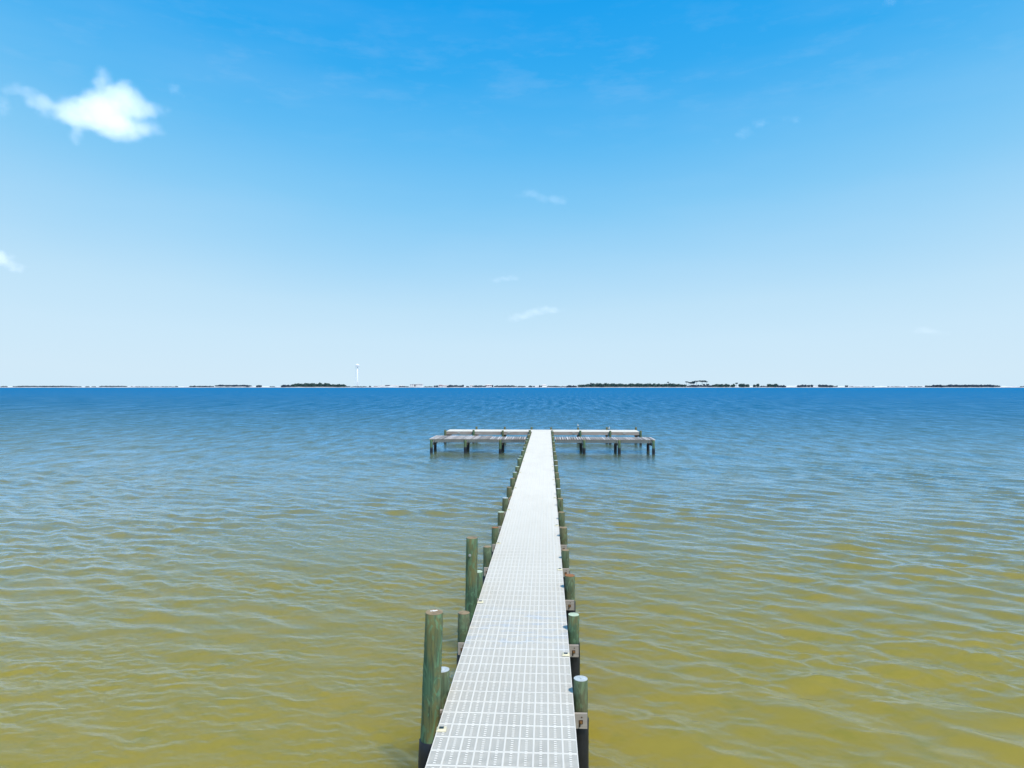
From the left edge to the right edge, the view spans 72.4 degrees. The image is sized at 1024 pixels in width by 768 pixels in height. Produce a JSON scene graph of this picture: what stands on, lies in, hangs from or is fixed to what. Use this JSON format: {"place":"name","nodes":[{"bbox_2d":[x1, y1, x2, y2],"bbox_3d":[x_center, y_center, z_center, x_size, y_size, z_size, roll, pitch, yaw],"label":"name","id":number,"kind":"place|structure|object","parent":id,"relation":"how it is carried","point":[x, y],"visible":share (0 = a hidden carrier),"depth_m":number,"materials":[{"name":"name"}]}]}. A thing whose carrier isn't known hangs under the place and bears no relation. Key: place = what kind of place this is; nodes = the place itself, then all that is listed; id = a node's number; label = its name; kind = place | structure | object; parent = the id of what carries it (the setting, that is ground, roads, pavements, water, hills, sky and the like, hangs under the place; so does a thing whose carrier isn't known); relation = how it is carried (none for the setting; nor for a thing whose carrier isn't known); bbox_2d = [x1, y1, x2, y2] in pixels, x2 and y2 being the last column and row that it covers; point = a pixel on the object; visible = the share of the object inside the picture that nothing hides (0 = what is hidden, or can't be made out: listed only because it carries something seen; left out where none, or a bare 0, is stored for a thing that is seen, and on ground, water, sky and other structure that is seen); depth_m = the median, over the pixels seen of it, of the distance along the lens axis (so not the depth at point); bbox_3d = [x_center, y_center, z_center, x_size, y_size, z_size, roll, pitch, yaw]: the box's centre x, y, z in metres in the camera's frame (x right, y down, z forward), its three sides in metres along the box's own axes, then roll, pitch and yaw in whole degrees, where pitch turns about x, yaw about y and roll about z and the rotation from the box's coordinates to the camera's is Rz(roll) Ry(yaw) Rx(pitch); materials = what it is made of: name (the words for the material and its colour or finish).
{"place":"outdoors","nodes":[
{"label":"outdoors","id":0,"kind":"place"},
{"bbox_2d":[0,388,1023,767],"bbox_3d":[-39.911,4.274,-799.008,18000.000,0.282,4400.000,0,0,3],"label":"water","id":1,"kind":"structure","parent":0,"point":[272,576],"depth_m":19.10,"materials":[{"name":"liquid"}]},
{"bbox_2d":[418,609,442,767],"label":"mooring piling","id":2,"kind":"object","parent":1,"relation":"in","point":[431,693],"visible":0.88,"depth_m":8.58,"materials":[{"name":"green wood"}]},
{"bbox_2d":[465,536,477,624],"bbox_3d":[-0.784,4.574,13.148,0.283,3.377,0.274,0,0,3],"label":"mooring piling","id":3,"kind":"object","parent":1,"relation":"in","point":[471,573],"visible":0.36,"depth_m":13.05,"materials":[{"name":"green wood"}]},
{"bbox_2d":[430,435,526,453],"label":"side platform","id":4,"kind":"structure","parent":1,"relation":"in","point":[466,440],"depth_m":51.62,"materials":[{"name":"grey wood"}]},
{"bbox_2d":[425,427,641,767],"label":"pier","id":5,"kind":"structure","parent":1,"relation":"in","point":[515,695],"depth_m":10.72,"materials":[{"name":"white plastic"}]},
{"bbox_2d":[436,726,446,731],"bbox_3d":[-0.813,3.972,8.067,0.112,0.025,0.112,0,0,0],"label":"dock light","id":6,"kind":"object","parent":5,"relation":"on","point":[441,728],"visible":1,"depth_m":8.04,"materials":[{"name":"beige plastic"}]},
{"bbox_2d":[555,437,654,453],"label":"side platform","id":7,"kind":"structure","parent":1,"relation":"in","point":[618,441],"depth_m":51.12,"materials":[{"name":"grey wood"}]},
{"bbox_2d":[0,385,1023,387],"bbox_3d":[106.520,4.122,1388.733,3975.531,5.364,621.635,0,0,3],"label":"shore","id":8,"kind":"structure","parent":0,"point":[795,386],"depth_m":1155.20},
{"bbox_2d":[13,386,76,386],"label":"woodland","id":9,"kind":"object","parent":8,"relation":"on","point":[44,386],"visible":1,"depth_m":1167.27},
{"bbox_2d":[215,385,250,386],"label":"scrub belt","id":10,"kind":"object","parent":8,"relation":"on","point":[233,385],"visible":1,"depth_m":1165.05,"materials":[{"name":"green plant"}]},
{"bbox_2d":[290,382,331,386],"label":"woodland","id":11,"kind":"object","parent":8,"relation":"on","point":[319,384],"visible":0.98,"depth_m":1167.12,"materials":[{"name":"green plant"}]},
{"bbox_2d":[331,384,345,386],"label":"tree","id":12,"kind":"object","parent":8,"relation":"on","point":[338,385],"visible":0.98,"depth_m":1163.06,"materials":[{"name":"green plant"}]},
{"bbox_2d":[355,364,359,385],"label":"water tower","id":13,"kind":"structure","parent":8,"relation":"on","point":[357,365],"depth_m":1259.07,"materials":[{"name":"white metal"}]},
{"bbox_2d":[494,385,516,386],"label":"scrub belt","id":14,"kind":"object","parent":8,"relation":"on","point":[505,386],"visible":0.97,"depth_m":1166.42,"materials":[{"name":"plant"}]},
{"bbox_2d":[577,383,686,386],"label":"woodland","id":15,"kind":"object","parent":8,"relation":"on","point":[633,385],"visible":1,"depth_m":1165.78,"materials":[{"name":"green plant"}]},
{"bbox_2d":[687,385,711,386],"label":"scrub belt","id":16,"kind":"object","parent":8,"relation":"on","point":[699,386],"visible":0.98,"depth_m":1167.07,"materials":[{"name":"plant"}]},
{"bbox_2d":[712,384,723,386],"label":"tree","id":17,"kind":"object","parent":8,"relation":"on","point":[718,385],"visible":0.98,"depth_m":1163.09,"materials":[{"name":"green plant"}]},
{"bbox_2d":[738,383,749,386],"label":"tree","id":18,"kind":"object","parent":8,"relation":"on","point":[743,385],"visible":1,"depth_m":1164.01,"materials":[{"name":"green plant"}]},
{"bbox_2d":[818,384,832,386],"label":"tree","id":19,"kind":"object","parent":8,"relation":"on","point":[819,385],"visible":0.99,"depth_m":1162.42,"materials":[{"name":"green plant"}]},
{"bbox_2d":[943,384,999,386],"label":"woodland","id":20,"kind":"object","parent":8,"relation":"on","point":[965,385],"visible":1,"depth_m":1164.90,"materials":[{"name":"green plant"}]},
{"bbox_2d":[0,0,1023,386],"label":"sky","id":21,"kind":"structure","parent":0,"point":[274,193],"materials":[{"name":"blue"}]}
]}

